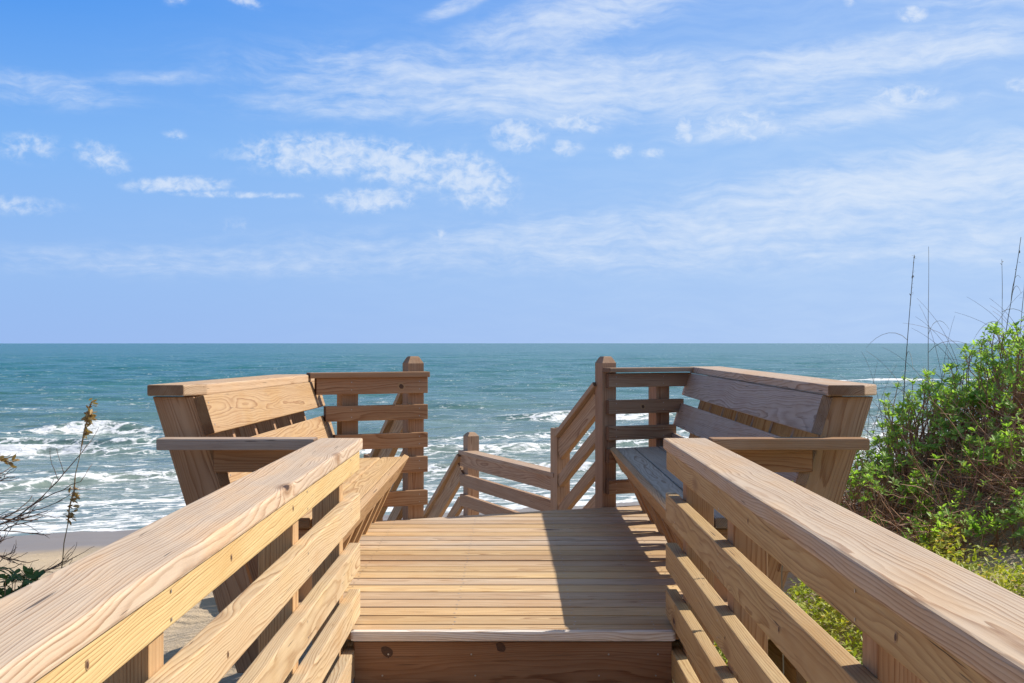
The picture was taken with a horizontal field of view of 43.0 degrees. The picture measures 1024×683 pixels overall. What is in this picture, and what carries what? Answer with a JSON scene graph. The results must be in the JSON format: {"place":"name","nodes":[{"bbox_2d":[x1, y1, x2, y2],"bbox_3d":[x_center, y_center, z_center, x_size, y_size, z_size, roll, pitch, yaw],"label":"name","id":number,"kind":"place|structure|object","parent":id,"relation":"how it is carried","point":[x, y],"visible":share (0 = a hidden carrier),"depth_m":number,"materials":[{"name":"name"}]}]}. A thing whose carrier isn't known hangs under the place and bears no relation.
{"place":"outdoors","nodes":[
{"label":"outdoors","id":0,"kind":"place"},
{"bbox_2d":[0,343,1022,535],"bbox_3d":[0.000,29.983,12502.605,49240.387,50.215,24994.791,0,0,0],"label":"sea","id":1,"kind":"structure","parent":0,"point":[516,401],"depth_m":151.39,"materials":[{"name":"liquid"}]},
{"bbox_2d":[0,421,1023,682],"bbox_3d":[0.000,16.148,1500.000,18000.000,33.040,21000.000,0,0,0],"label":"ground","id":2,"kind":"structure","parent":0,"point":[46,551],"depth_m":8.88,"materials":[{"name":"beige sand"}]},
{"bbox_2d":[0,452,19,467],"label":"sea oats","id":3,"kind":"object","parent":2,"relation":"on","point":[3,459],"visible":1,"depth_m":5.10,"materials":[{"name":"plant"}]},
{"bbox_2d":[0,565,45,598],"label":"leafy plant","id":4,"kind":"object","parent":2,"relation":"on","point":[34,576],"visible":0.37,"depth_m":4.96,"materials":[{"name":"green plant"}]},
{"bbox_2d":[0,427,98,584],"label":"bare shrub","id":5,"kind":"object","parent":2,"relation":"on","point":[18,517],"visible":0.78,"depth_m":5.30,"materials":[{"name":"brown plant"}]},
{"bbox_2d":[61,398,97,567],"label":"sea oats","id":6,"kind":"object","parent":2,"relation":"on","point":[89,416],"visible":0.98,"depth_m":5.35,"materials":[{"name":"plant"}]},
{"bbox_2d":[256,505,806,682],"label":"deck","id":7,"kind":"structure","parent":2,"relation":"on","point":[567,596],"depth_m":4.77,"materials":[{"name":"brown wood"}]},
{"bbox_2d":[147,374,408,672],"bbox_3d":[-0.904,0.649,5.667,0.702,1.001,2.634,0,0,0],"label":"bench","id":8,"kind":"object","parent":7,"relation":"on","point":[219,433],"visible":0.47,"depth_m":4.56,"materials":[{"name":"brown wood"}]},
{"bbox_2d":[306,356,429,519],"bbox_3d":[-0.775,1.140,6.874,0.659,2.120,0.164,0,0,-25],"label":"end railing","id":9,"kind":"object","parent":7,"relation":"attached to","point":[347,413],"visible":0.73,"depth_m":6.89,"materials":[{"name":"brown wood"}]},
{"bbox_2d":[595,356,692,507],"bbox_3d":[0.793,1.143,7.585,0.619,2.114,0.183,0,0,-25],"label":"end railing","id":10,"kind":"object","parent":7,"relation":"attached to","point":[658,405],"visible":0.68,"depth_m":7.50,"materials":[{"name":"brown wood"}]},
{"bbox_2d":[610,366,876,600],"bbox_3d":[0.909,0.649,6.080,0.712,1.001,3.458,0,0,0],"label":"bench","id":11,"kind":"object","parent":7,"relation":"on","point":[805,432],"visible":0.56,"depth_m":4.91,"materials":[{"name":"brown wood"}]},
{"bbox_2d":[781,481,792,674],"bbox_3d":[0.819,0.942,3.912,0.064,1.053,0.043,0,0,44],"label":"weed","id":12,"kind":"object","parent":2,"relation":"on","point":[782,590],"visible":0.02,"depth_m":3.92,"materials":[{"name":"green plant"}]},
{"bbox_2d":[714,475,1023,682],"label":"ground cover","id":13,"kind":"object","parent":2,"relation":"on","point":[802,592],"visible":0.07,"depth_m":5.89,"materials":[{"name":"green plant"}]},
{"bbox_2d":[840,423,935,531],"bbox_3d":[2.016,0.869,7.326,0.795,0.812,0.877,0,0,36],"label":"shrub","id":14,"kind":"object","parent":2,"relation":"on","point":[872,473],"visible":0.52,"depth_m":7.22,"materials":[{"name":"green plant"}]},
{"bbox_2d":[866,255,915,420],"bbox_3d":[2.295,-0.008,7.746,0.229,1.017,0.574,0,0,-21],"label":"sea oats stalk","id":15,"kind":"object","parent":2,"relation":"on","point":[905,338],"visible":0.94,"depth_m":7.75,"materials":[{"name":"brown plant"}]},
{"bbox_2d":[783,339,1023,595],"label":"dead brush","id":16,"kind":"object","parent":2,"relation":"on","point":[897,525],"visible":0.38,"depth_m":7.00,"materials":[{"name":"plant"}]},
{"bbox_2d":[846,362,992,517],"bbox_3d":[2.413,0.615,7.830,0.976,0.990,1.033,0,0,0],"label":"shrub","id":17,"kind":"object","parent":2,"relation":"on","point":[951,433],"visible":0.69,"depth_m":7.66,"materials":[{"name":"green plant"}]},
{"bbox_2d":[841,293,1023,438],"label":"dry grass","id":18,"kind":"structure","parent":2,"relation":"on","point":[938,360],"depth_m":7.97,"materials":[{"name":"brown plant"}]},
{"bbox_2d":[927,246,979,408],"bbox_3d":[2.648,-0.040,7.936,0.262,1.080,0.414,0,0,0],"label":"sea oats stalk","id":19,"kind":"object","parent":2,"relation":"on","point":[930,328],"visible":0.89,"depth_m":7.92,"materials":[{"name":"brown plant"}]},
{"bbox_2d":[891,316,1023,456],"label":"shrub","id":20,"kind":"object","parent":2,"relation":"on","point":[1007,373],"visible":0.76,"depth_m":7.71,"materials":[{"name":"green plant"}]},
{"bbox_2d":[901,500,1013,562],"bbox_3d":[2.125,1.005,6.549,0.691,0.430,0.540,0,0,0],"label":"shrub","id":21,"kind":"object","parent":2,"relation":"on","point":[971,522],"visible":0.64,"depth_m":6.43,"materials":[{"name":"green plant"}]},
{"bbox_2d":[897,403,1023,542],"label":"shrub","id":22,"kind":"object","parent":2,"relation":"on","point":[997,437],"visible":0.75,"depth_m":7.00,"materials":[{"name":"green plant"}]},
{"bbox_2d":[960,322,1023,416],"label":"shrub","id":23,"kind":"object","parent":2,"relation":"on","point":[998,357],"visible":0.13,"depth_m":8.60,"materials":[{"name":"green plant"}]},
{"bbox_2d":[962,261,1021,385],"bbox_3d":[2.965,-0.100,7.921,0.377,0.800,0.489,0,0,29],"label":"sea oats stalk","id":24,"kind":"object","parent":2,"relation":"on","point":[1002,311],"visible":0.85,"depth_m":7.91,"materials":[{"name":"brown plant"}]},
{"bbox_2d":[968,238,1021,383],"bbox_3d":[3.015,-0.145,7.991,0.189,0.991,0.607,0,0,-16],"label":"sea oats stalk","id":25,"kind":"object","parent":2,"relation":"on","point":[1013,287],"visible":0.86,"depth_m":7.98,"materials":[{"name":"brown plant"}]},
{"bbox_2d":[978,333,1023,380],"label":"sea oats stalk","id":26,"kind":"object","parent":2,"relation":"on","point":[1014,356],"visible":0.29,"depth_m":8.01,"materials":[{"name":"plant"}]},
{"bbox_2d":[980,292,1023,387],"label":"sea oats stalk","id":27,"kind":"object","parent":2,"relation":"on","point":[1020,330],"visible":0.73,"depth_m":7.91,"materials":[{"name":"brown plant"}]},
{"bbox_2d":[985,486,1023,550],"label":"shrub","id":28,"kind":"object","parent":2,"relation":"on","point":[1019,510],"visible":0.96,"depth_m":6.36,"materials":[{"name":"green plant"}]},
{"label":"stairs","id":29,"kind":"object","parent":2,"relation":"on","visible":0},
{"bbox_2d":[364,393,402,520],"bbox_3d":[-0.863,1.601,7.770,0.101,2.799,1.586,0,0,-25],"label":"stair railing","id":30,"kind":"object","parent":29,"relation":"on","point":[392,426],"visible":0.05,"depth_m":7.34,"materials":[{"name":"brown wood"}]},
{"bbox_2d":[424,454,463,517],"bbox_3d":[-0.866,2.716,10.417,0.135,3.769,1.885,0,0,-32],"label":"stair railing","id":31,"kind":"object","parent":29,"relation":"on","point":[445,492],"visible":0.26,"depth_m":9.79,"materials":[{"name":"brown wood"}]},
{"bbox_2d":[458,432,553,515],"bbox_3d":[-0.020,2.036,8.835,0.131,2.728,1.803,0,0,-21],"label":"landing railing","id":32,"kind":"object","parent":29,"relation":"attached to","point":[474,461],"visible":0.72,"depth_m":8.97,"materials":[{"name":"brown wood"}]},
{"bbox_2d":[550,382,596,509],"bbox_3d":[0.386,1.417,7.775,0.114,2.365,0.571,0,0,-26],"label":"stair railing","id":33,"kind":"object","parent":29,"relation":"on","point":[569,432],"visible":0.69,"depth_m":7.79,"materials":[{"name":"brown wood"}]},
{"bbox_2d":[0,0,1023,342],"label":"sky","id":34,"kind":"structure","parent":0,"point":[172,171],"materials":[{"name":"blue"}]},
{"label":"walkway","id":35,"kind":"object","parent":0,"visible":0},
{"bbox_2d":[0,438,362,682],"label":"railing","id":36,"kind":"object","parent":35,"relation":"attached to","point":[112,612],"visible":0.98,"depth_m":2.38,"materials":[{"name":"brown wood"}]},
{"bbox_2d":[663,438,1023,682],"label":"railing","id":37,"kind":"object","parent":35,"relation":"attached to","point":[913,612],"visible":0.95,"depth_m":2.38,"materials":[{"name":"brown wood"}]}
]}

